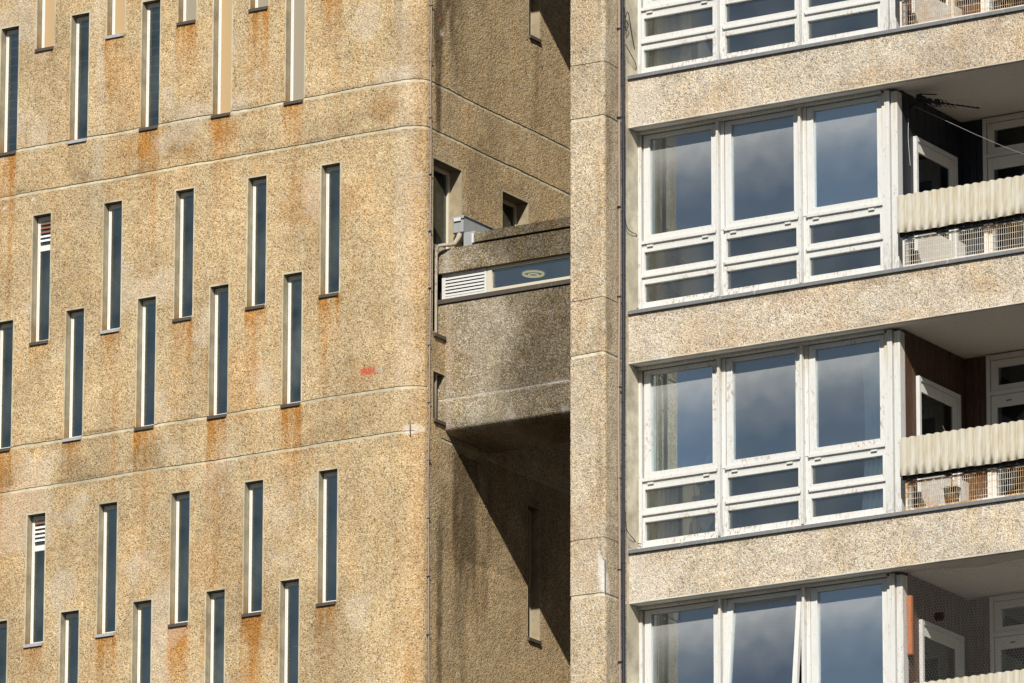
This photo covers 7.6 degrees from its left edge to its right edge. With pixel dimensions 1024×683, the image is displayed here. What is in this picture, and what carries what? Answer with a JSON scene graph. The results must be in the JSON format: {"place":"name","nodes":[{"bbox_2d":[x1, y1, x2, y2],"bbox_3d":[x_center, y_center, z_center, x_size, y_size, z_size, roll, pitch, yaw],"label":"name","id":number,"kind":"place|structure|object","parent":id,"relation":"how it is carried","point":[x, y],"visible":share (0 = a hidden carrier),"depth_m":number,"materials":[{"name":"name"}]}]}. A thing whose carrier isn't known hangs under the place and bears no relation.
{"place":"outdoors","nodes":[
{"label":"outdoors","id":0,"kind":"place"},
{"bbox_2d":[0,0,570,682],"bbox_3d":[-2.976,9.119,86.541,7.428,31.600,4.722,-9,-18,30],"label":"service tower","id":1,"kind":"structure","parent":0,"point":[232,450],"depth_m":86.57,"materials":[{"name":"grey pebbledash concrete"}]},
{"bbox_2d":[0,323,12,451],"bbox_3d":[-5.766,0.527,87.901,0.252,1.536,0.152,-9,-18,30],"label":"window","id":2,"kind":"structure","parent":1,"relation":"in","point":[9,325],"depth_m":88.04,"materials":[{"name":"paint"}]},
{"bbox_2d":[0,29,18,155],"bbox_3d":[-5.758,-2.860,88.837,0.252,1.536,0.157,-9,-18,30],"label":"window","id":3,"kind":"structure","parent":1,"relation":"in","point":[8,40],"depth_m":88.90,"materials":[{"name":"paint"}]},
{"bbox_2d":[23,515,44,647],"bbox_3d":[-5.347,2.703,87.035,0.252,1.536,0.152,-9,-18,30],"label":"window","id":4,"kind":"structure","parent":1,"relation":"in","point":[35,548],"depth_m":87.16,"materials":[{"name":"paint"}]},
{"bbox_2d":[29,216,50,345],"bbox_3d":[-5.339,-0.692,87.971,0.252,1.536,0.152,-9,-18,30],"label":"window","id":5,"kind":"structure","parent":1,"relation":"in","point":[41,248],"depth_m":88.10,"materials":[{"name":"paint"}]},
{"bbox_2d":[35,0,54,51],"bbox_3d":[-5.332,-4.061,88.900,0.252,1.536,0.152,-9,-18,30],"label":"window","id":6,"kind":"structure","parent":1,"relation":"in","point":[48,6],"depth_m":88.83,"materials":[{"name":"paint"}]},
{"bbox_2d":[65,613,78,682],"bbox_3d":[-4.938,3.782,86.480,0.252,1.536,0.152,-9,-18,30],"label":"window","id":7,"kind":"structure","parent":1,"relation":"in","point":[68,616],"depth_m":86.67,"materials":[{"name":"paint"}]},
{"bbox_2d":[62,311,83,441],"bbox_3d":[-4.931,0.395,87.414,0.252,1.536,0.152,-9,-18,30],"label":"window","id":8,"kind":"structure","parent":1,"relation":"in","point":[73,315],"depth_m":87.50,"materials":[{"name":"paint"}]},
{"bbox_2d":[67,16,88,143],"bbox_3d":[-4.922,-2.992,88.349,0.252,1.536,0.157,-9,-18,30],"label":"window","id":9,"kind":"structure","parent":1,"relation":"in","point":[78,27],"depth_m":88.42,"materials":[{"name":"paint"}]},
{"bbox_2d":[95,505,116,637],"bbox_3d":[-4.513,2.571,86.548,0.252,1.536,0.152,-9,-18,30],"label":"window","id":10,"kind":"structure","parent":1,"relation":"in","point":[106,508],"depth_m":86.63,"materials":[{"name":"paint"}]},
{"bbox_2d":[100,204,121,333],"bbox_3d":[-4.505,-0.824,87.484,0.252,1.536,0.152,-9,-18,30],"label":"window","id":11,"kind":"structure","parent":1,"relation":"in","point":[109,330],"depth_m":87.56,"materials":[{"name":"paint"}]},
{"bbox_2d":[105,0,124,38],"bbox_3d":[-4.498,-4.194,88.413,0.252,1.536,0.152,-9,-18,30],"label":"window","id":12,"kind":"structure","parent":1,"relation":"in","point":[118,6],"depth_m":88.34,"materials":[{"name":"paint"}]},
{"bbox_2d":[137,602,150,682],"bbox_3d":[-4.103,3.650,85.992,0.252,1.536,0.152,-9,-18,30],"label":"window","id":13,"kind":"structure","parent":1,"relation":"in","point":[140,606],"depth_m":86.16,"materials":[{"name":"paint"}]},
{"bbox_2d":[134,299,155,430],"bbox_3d":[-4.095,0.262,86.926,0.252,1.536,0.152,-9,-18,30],"label":"window","id":14,"kind":"structure","parent":1,"relation":"in","point":[145,303],"depth_m":87.01,"materials":[{"name":"paint"}]},
{"bbox_2d":[139,2,159,130],"bbox_3d":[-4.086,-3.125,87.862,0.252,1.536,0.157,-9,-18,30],"label":"window","id":15,"kind":"structure","parent":1,"relation":"in","point":[149,6],"depth_m":87.93,"materials":[{"name":"paint"}]},
{"bbox_2d":[168,494,189,627],"bbox_3d":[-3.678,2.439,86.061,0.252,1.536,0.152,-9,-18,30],"label":"window","id":16,"kind":"structure","parent":1,"relation":"in","point":[178,497],"depth_m":86.14,"materials":[{"name":"paint"}]},
{"bbox_2d":[172,191,193,321],"bbox_3d":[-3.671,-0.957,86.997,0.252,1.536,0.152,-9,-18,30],"label":"window","id":17,"kind":"structure","parent":1,"relation":"in","point":[181,318],"depth_m":87.07,"materials":[{"name":"paint"}]},
{"bbox_2d":[176,0,195,25],"bbox_3d":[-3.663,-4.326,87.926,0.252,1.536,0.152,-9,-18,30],"label":"window","id":18,"kind":"structure","parent":1,"relation":"in","point":[189,6],"depth_m":87.82,"materials":[{"name":"paint"}]},
{"bbox_2d":[207,287,227,419],"bbox_3d":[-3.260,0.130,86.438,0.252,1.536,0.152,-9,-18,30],"label":"window","id":19,"kind":"structure","parent":1,"relation":"in","point":[217,291],"depth_m":86.50,"materials":[{"name":"paint"}]},
{"bbox_2d":[210,592,224,682],"bbox_3d":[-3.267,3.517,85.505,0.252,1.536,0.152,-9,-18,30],"label":"window","id":20,"kind":"structure","parent":1,"relation":"in","point":[220,594],"depth_m":85.68,"materials":[{"name":"paint"}]},
{"bbox_2d":[211,0,231,117],"bbox_3d":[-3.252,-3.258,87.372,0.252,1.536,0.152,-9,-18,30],"label":"window","id":21,"kind":"structure","parent":1,"relation":"in","point":[225,6],"depth_m":87.41,"materials":[{"name":"paint"}]},
{"bbox_2d":[241,483,262,616],"bbox_3d":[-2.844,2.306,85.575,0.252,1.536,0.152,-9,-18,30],"label":"window","id":22,"kind":"structure","parent":1,"relation":"in","point":[250,613],"depth_m":85.64,"materials":[{"name":"paint"}]},
{"bbox_2d":[245,179,265,309],"bbox_3d":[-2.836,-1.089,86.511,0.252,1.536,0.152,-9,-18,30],"label":"window","id":23,"kind":"structure","parent":1,"relation":"in","point":[255,182],"depth_m":86.59,"materials":[{"name":"paint"}]},
{"bbox_2d":[248,0,267,11],"bbox_3d":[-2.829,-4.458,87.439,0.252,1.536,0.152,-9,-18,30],"label":"window","id":24,"kind":"structure","parent":1,"relation":"in","point":[259,4],"depth_m":87.29,"materials":[{"name":"paint"}]},
{"bbox_2d":[280,275,301,407],"bbox_3d":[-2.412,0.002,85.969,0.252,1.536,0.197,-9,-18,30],"label":"window","id":25,"kind":"structure","parent":1,"relation":"in","point":[290,279],"depth_m":86.04,"materials":[{"name":"paint"}]},
{"bbox_2d":[284,581,298,682],"bbox_3d":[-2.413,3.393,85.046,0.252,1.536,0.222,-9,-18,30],"label":"window","id":26,"kind":"structure","parent":1,"relation":"in","point":[287,585],"depth_m":85.16,"materials":[{"name":"paint"}]},
{"bbox_2d":[283,0,304,104],"bbox_3d":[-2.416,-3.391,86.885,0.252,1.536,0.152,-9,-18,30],"label":"window","id":27,"kind":"structure","parent":1,"relation":"in","point":[297,6],"depth_m":86.90,"materials":[{"name":"paint"}]},
{"bbox_2d":[316,471,336,606],"bbox_3d":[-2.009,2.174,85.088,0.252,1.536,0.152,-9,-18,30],"label":"window","id":28,"kind":"structure","parent":1,"relation":"in","point":[326,475],"depth_m":85.16,"materials":[{"name":"paint"}]},
{"bbox_2d":[318,166,339,297],"bbox_3d":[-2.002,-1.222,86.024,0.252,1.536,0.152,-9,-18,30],"label":"window","id":29,"kind":"structure","parent":1,"relation":"in","point":[328,170],"depth_m":86.10,"materials":[{"name":"paint"}]},
{"bbox_2d":[433,378,445,425],"bbox_3d":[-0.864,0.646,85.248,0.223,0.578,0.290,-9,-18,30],"label":"window","id":30,"kind":"structure","parent":1,"relation":"in","point":[435,420],"depth_m":85.16,"materials":[{"name":"beige paint"}]},
{"bbox_2d":[433,165,449,340],"bbox_3d":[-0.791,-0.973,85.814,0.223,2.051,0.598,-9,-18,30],"label":"window","id":31,"kind":"structure","parent":1,"relation":"in","point":[447,175],"depth_m":86.21,"materials":[{"name":"beige paint"}]},
{"bbox_2d":[503,199,516,225],"bbox_3d":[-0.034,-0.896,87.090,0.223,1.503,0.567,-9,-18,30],"label":"window","id":32,"kind":"structure","parent":1,"relation":"in","point":[514,207],"depth_m":87.50,"materials":[{"name":"beige paint"}]},
{"bbox_2d":[528,510,541,644],"bbox_3d":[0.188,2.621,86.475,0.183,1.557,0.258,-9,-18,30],"label":"window","id":33,"kind":"structure","parent":1,"relation":"in","point":[530,639],"depth_m":86.57,"materials":[{"name":"beige paint"}]},
{"bbox_2d":[529,0,541,42],"bbox_3d":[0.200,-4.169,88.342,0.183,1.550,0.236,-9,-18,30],"label":"window","id":34,"kind":"structure","parent":1,"relation":"in","point":[532,37],"depth_m":88.27,"materials":[{"name":"beige paint"}]},
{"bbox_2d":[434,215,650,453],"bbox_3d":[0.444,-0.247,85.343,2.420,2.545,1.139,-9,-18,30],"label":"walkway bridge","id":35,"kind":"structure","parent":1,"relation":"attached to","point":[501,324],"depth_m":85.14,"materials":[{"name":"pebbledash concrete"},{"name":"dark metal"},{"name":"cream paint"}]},
{"bbox_2d":[442,268,486,298],"bbox_3d":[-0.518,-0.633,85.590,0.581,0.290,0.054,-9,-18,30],"label":"louvre window","id":36,"kind":"structure","parent":35,"relation":"in","point":[470,282],"depth_m":85.58,"materials":[{"name":"white paint"}]},
{"bbox_2d":[487,254,569,291],"bbox_3d":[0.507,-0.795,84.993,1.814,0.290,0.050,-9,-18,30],"label":"strip window","id":37,"kind":"structure","parent":35,"relation":"in","point":[490,270],"depth_m":85.22,"materials":[{"name":"beige paint"}]},
{"bbox_2d":[520,269,545,277],"bbox_3d":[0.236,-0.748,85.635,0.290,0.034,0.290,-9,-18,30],"label":"ceiling lamp","id":38,"kind":"object","parent":35,"relation":"attached to","point":[533,273],"visible":1,"depth_m":85.62,"materials":[{"name":"yellow"}]},
{"bbox_2d":[689,482,714,534],"bbox_3d":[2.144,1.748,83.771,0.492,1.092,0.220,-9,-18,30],"label":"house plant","id":39,"kind":"object","parent":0,"point":[703,490],"visible":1,"depth_m":83.80,"materials":[{"name":"green plant"}]},
{"bbox_2d":[692,493,714,533],"bbox_3d":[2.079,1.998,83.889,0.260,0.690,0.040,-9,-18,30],"label":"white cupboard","id":40,"kind":"object","parent":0,"point":[705,522],"visible":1,"depth_m":83.90,"materials":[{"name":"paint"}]},
{"label":"ground","id":41,"kind":"structure","parent":0,"visible":0},
{"bbox_2d":[570,0,1023,682],"bbox_3d":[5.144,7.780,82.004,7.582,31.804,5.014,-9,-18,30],"label":"apartment block","id":42,"kind":"structure","parent":41,"relation":"on","point":[762,144],"depth_m":83.58,"materials":[{"name":"pebbledash concrete"},{"name":"white paint"},{"name":"glass"}]},
{"bbox_2d":[624,6,634,48],"bbox_3d":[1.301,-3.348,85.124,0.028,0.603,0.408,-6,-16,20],"label":"telephone wire","id":43,"kind":"object","parent":42,"relation":"attached to","point":[628,25],"visible":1,"depth_m":85.10,"materials":[{"name":"black"}]},
{"bbox_2d":[625,512,640,543],"bbox_3d":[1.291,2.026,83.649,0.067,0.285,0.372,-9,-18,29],"label":"telephone wire","id":44,"kind":"object","parent":42,"relation":"attached to","point":[626,528],"visible":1,"depth_m":83.53,"materials":[{"name":"black"}]},
{"bbox_2d":[643,0,682,7],"bbox_3d":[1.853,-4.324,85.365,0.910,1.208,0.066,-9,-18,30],"label":"window","id":45,"kind":"structure","parent":42,"relation":"in","point":[646,3],"depth_m":85.35,"materials":[{"name":"white paint"}]},
{"bbox_2d":[653,487,677,539],"bbox_3d":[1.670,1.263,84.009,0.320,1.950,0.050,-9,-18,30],"label":"curtain","id":46,"kind":"object","parent":42,"relation":"hanging from","point":[665,497],"visible":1,"depth_m":83.84,"materials":[{"name":"grey fabric"}]},
{"bbox_2d":[656,283,681,297],"bbox_3d":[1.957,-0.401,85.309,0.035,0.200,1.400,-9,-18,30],"label":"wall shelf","id":47,"kind":"object","parent":42,"relation":"attached to","point":[667,290],"depth_m":84.91,"materials":[{"name":"grey"}]},
{"bbox_2d":[654,12,691,66],"bbox_3d":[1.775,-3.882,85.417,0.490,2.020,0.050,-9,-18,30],"label":"curtain","id":48,"kind":"object","parent":42,"relation":"hanging from","point":[668,24],"visible":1,"depth_m":85.27,"materials":[{"name":"beige fabric"}]},
{"bbox_2d":[642,1,714,41],"bbox_3d":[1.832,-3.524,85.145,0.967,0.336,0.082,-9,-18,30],"label":"window","id":49,"kind":"structure","parent":42,"relation":"in","point":[704,5],"depth_m":85.14,"materials":[{"name":"white paint"}]},
{"bbox_2d":[642,33,714,72],"bbox_3d":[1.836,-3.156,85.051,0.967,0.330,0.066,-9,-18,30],"label":"window","id":50,"kind":"structure","parent":42,"relation":"in","point":[708,37],"depth_m":85.06,"materials":[{"name":"white paint"}]},
{"bbox_2d":[642,235,715,275],"bbox_3d":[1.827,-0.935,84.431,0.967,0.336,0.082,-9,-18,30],"label":"window","id":51,"kind":"structure","parent":42,"relation":"in","point":[706,239],"depth_m":84.44,"materials":[{"name":"white paint"}]},
{"bbox_2d":[643,124,715,240],"bbox_3d":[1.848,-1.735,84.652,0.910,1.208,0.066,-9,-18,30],"label":"window","id":52,"kind":"structure","parent":42,"relation":"in","point":[647,140],"depth_m":84.73,"materials":[{"name":"white paint"}]},
{"bbox_2d":[642,268,716,308],"bbox_3d":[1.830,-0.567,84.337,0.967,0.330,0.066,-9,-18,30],"label":"window","id":53,"kind":"structure","parent":42,"relation":"in","point":[645,283],"depth_m":84.33,"materials":[{"name":"white paint"}]},
{"bbox_2d":[644,360,716,478],"bbox_3d":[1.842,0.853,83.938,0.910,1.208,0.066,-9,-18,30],"label":"window","id":54,"kind":"structure","parent":42,"relation":"in","point":[680,402],"depth_m":83.96,"materials":[{"name":"blue glass"}]},
{"bbox_2d":[643,474,717,513],"bbox_3d":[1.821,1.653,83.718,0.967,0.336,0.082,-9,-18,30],"label":"window","id":55,"kind":"structure","parent":42,"relation":"in","point":[705,478],"depth_m":83.72,"materials":[{"name":"white paint"}]},
{"bbox_2d":[643,508,718,546],"bbox_3d":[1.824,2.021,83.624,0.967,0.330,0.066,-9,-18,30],"label":"window","id":56,"kind":"structure","parent":42,"relation":"in","point":[646,521],"depth_m":83.62,"materials":[{"name":"white paint"}]},
{"bbox_2d":[645,601,717,682],"bbox_3d":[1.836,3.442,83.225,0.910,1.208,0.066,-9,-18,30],"label":"window","id":57,"kind":"structure","parent":42,"relation":"in","point":[649,615],"depth_m":83.39,"materials":[{"name":"white paint"}]},
{"bbox_2d":[669,213,705,264],"bbox_3d":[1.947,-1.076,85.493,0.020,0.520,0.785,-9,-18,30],"label":"wall picture","id":58,"kind":"object","parent":42,"relation":"attached to","point":[689,255],"depth_m":85.43,"materials":[{"name":"grey"}]},
{"bbox_2d":[714,450,737,528],"bbox_3d":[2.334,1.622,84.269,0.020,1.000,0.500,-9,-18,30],"label":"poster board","id":59,"kind":"object","parent":42,"relation":"attached to","point":[733,492],"visible":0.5,"depth_m":84.37,"materials":[{"name":"grey"}]},
{"bbox_2d":[722,0,796,27],"bbox_3d":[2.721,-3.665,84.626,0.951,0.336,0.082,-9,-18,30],"label":"window","id":60,"kind":"structure","parent":42,"relation":"in","point":[725,3],"depth_m":84.73,"materials":[{"name":"white paint"}]},
{"bbox_2d":[722,19,796,58],"bbox_3d":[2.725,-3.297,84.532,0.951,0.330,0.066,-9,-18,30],"label":"window","id":61,"kind":"structure","parent":42,"relation":"in","point":[726,34],"depth_m":84.54,"materials":[{"name":"white paint"}]},
{"bbox_2d":[723,222,798,262],"bbox_3d":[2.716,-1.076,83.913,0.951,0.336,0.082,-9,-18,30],"label":"window","id":62,"kind":"structure","parent":42,"relation":"in","point":[788,226],"depth_m":83.92,"materials":[{"name":"white paint"}]},
{"bbox_2d":[725,110,797,227],"bbox_3d":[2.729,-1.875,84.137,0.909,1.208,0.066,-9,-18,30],"label":"window","id":63,"kind":"structure","parent":42,"relation":"in","point":[729,152],"depth_m":84.21,"materials":[{"name":"white paint"}]},
{"bbox_2d":[723,255,799,295],"bbox_3d":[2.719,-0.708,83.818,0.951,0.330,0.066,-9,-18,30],"label":"window","id":64,"kind":"structure","parent":42,"relation":"in","point":[726,291],"depth_m":83.82,"materials":[{"name":"white paint"}]},
{"bbox_2d":[723,590,800,682],"bbox_3d":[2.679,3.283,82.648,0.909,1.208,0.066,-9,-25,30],"label":"window","id":65,"kind":"structure","parent":42,"relation":"in","point":[731,603],"depth_m":82.78,"materials":[{"name":"white paint"}]},
{"bbox_2d":[724,462,800,501],"bbox_3d":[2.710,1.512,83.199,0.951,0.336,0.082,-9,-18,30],"label":"window","id":66,"kind":"structure","parent":42,"relation":"in","point":[788,466],"depth_m":83.21,"materials":[{"name":"white paint"}]},
{"bbox_2d":[726,348,799,465],"bbox_3d":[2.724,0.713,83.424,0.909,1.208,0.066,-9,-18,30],"label":"window","id":67,"kind":"structure","parent":42,"relation":"in","point":[730,362],"depth_m":83.49,"materials":[{"name":"white paint"}]},
{"bbox_2d":[725,496,801,535],"bbox_3d":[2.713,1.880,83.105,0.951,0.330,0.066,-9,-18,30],"label":"window","id":68,"kind":"structure","parent":42,"relation":"in","point":[728,509],"depth_m":83.11,"materials":[{"name":"white paint"}]},
{"bbox_2d":[804,0,871,12],"bbox_3d":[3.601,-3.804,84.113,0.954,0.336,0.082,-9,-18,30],"label":"window","id":69,"kind":"structure","parent":42,"relation":"in","point":[807,8],"depth_m":84.15,"materials":[{"name":"white paint"}]},
{"bbox_2d":[804,4,880,43],"bbox_3d":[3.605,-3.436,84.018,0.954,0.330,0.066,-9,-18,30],"label":"window","id":70,"kind":"structure","parent":42,"relation":"in","point":[807,20],"depth_m":84.02,"materials":[{"name":"white paint"}]},
{"bbox_2d":[807,95,881,213],"bbox_3d":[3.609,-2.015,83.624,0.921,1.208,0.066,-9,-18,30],"label":"window","id":71,"kind":"structure","parent":42,"relation":"in","point":[844,139],"depth_m":83.64,"materials":[{"name":"blue glass"}]},
{"bbox_2d":[806,208,882,249],"bbox_3d":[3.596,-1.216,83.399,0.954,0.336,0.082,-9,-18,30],"label":"window","id":72,"kind":"structure","parent":42,"relation":"in","point":[872,212],"depth_m":83.41,"materials":[{"name":"white paint"}]},
{"bbox_2d":[806,242,882,281],"bbox_3d":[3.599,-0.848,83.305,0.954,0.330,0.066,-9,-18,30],"label":"window","id":73,"kind":"structure","parent":42,"relation":"in","point":[809,278],"depth_m":83.31,"materials":[{"name":"white paint"}]},
{"bbox_2d":[808,449,884,489],"bbox_3d":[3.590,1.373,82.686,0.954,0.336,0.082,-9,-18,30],"label":"window","id":74,"kind":"structure","parent":42,"relation":"in","point":[874,453],"depth_m":82.70,"materials":[{"name":"white paint"}]},
{"bbox_2d":[809,334,884,453],"bbox_3d":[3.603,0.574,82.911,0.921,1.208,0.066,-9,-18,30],"label":"window","id":75,"kind":"structure","parent":42,"relation":"in","point":[813,355],"depth_m":82.99,"materials":[{"name":"white paint"}]},
{"bbox_2d":[808,483,885,523],"bbox_3d":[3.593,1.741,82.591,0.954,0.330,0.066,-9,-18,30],"label":"window","id":76,"kind":"structure","parent":42,"relation":"in","point":[811,497],"depth_m":82.58,"materials":[{"name":"white paint"}]},
{"bbox_2d":[811,578,887,682],"bbox_3d":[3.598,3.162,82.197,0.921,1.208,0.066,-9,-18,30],"label":"window","id":77,"kind":"structure","parent":42,"relation":"in","point":[849,620],"depth_m":82.22,"materials":[{"name":"blue glass"}]},
{"bbox_2d":[861,341,882,509],"bbox_3d":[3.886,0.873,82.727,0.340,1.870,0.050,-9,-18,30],"label":"curtain","id":78,"kind":"object","parent":42,"relation":"hanging from","point":[871,381],"visible":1,"depth_m":82.78,"materials":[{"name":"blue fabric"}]},
{"bbox_2d":[907,595,913,654],"bbox_3d":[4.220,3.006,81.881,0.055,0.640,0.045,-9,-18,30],"label":"terracotta board","id":79,"kind":"object","parent":42,"relation":"attached to","point":[909,611],"visible":1,"depth_m":81.86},
{"bbox_2d":[912,0,955,23],"bbox_3d":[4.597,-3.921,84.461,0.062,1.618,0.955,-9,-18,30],"label":"door","id":80,"kind":"structure","parent":42,"relation":"in","point":[946,6],"depth_m":84.29,"materials":[{"name":"white paint"}]},
{"bbox_2d":[913,136,958,263],"bbox_3d":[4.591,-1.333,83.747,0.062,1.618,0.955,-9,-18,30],"label":"door","id":81,"kind":"structure","parent":42,"relation":"in","point":[922,147],"depth_m":83.76,"materials":[{"name":"white paint"}]},
{"bbox_2d":[916,376,961,506],"bbox_3d":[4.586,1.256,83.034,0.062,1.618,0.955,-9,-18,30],"label":"door","id":82,"kind":"structure","parent":42,"relation":"in","point":[924,386],"depth_m":82.99,"materials":[{"name":"white paint"}]},
{"bbox_2d":[919,619,964,682],"bbox_3d":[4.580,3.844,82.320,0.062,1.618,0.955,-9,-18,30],"label":"door","id":83,"kind":"structure","parent":42,"relation":"in","point":[923,629],"depth_m":82.48,"materials":[{"name":"white paint"}]},
{"bbox_2d":[910,93,979,109],"bbox_3d":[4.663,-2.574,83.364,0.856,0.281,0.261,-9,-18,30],"label":"television aerial","id":84,"kind":"object","parent":42,"relation":"attached to","point":[920,99],"visible":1,"depth_m":83.42,"materials":[{"name":"black metal"}]},
{"bbox_2d":[943,427,960,502],"bbox_3d":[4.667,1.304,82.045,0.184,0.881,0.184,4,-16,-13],"label":"twig plant","id":85,"kind":"object","parent":42,"relation":"on","point":[955,495],"visible":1,"depth_m":81.89,"materials":[{"name":"brown plant"}]},
{"bbox_2d":[901,560,1023,682],"bbox_3d":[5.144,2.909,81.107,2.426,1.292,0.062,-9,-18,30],"label":"wire netting","id":86,"kind":"object","parent":42,"relation":"attached to","point":[963,618],"visible":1,"depth_m":81.35,"materials":[{"name":"grey metal"}]},
{"bbox_2d":[914,106,1022,153],"bbox_3d":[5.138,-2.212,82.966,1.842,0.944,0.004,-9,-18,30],"label":"washing line","id":87,"kind":"object","parent":42,"relation":"attached to","point":[969,131],"visible":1,"depth_m":83.13,"materials":[{"name":"grey"}]}
]}

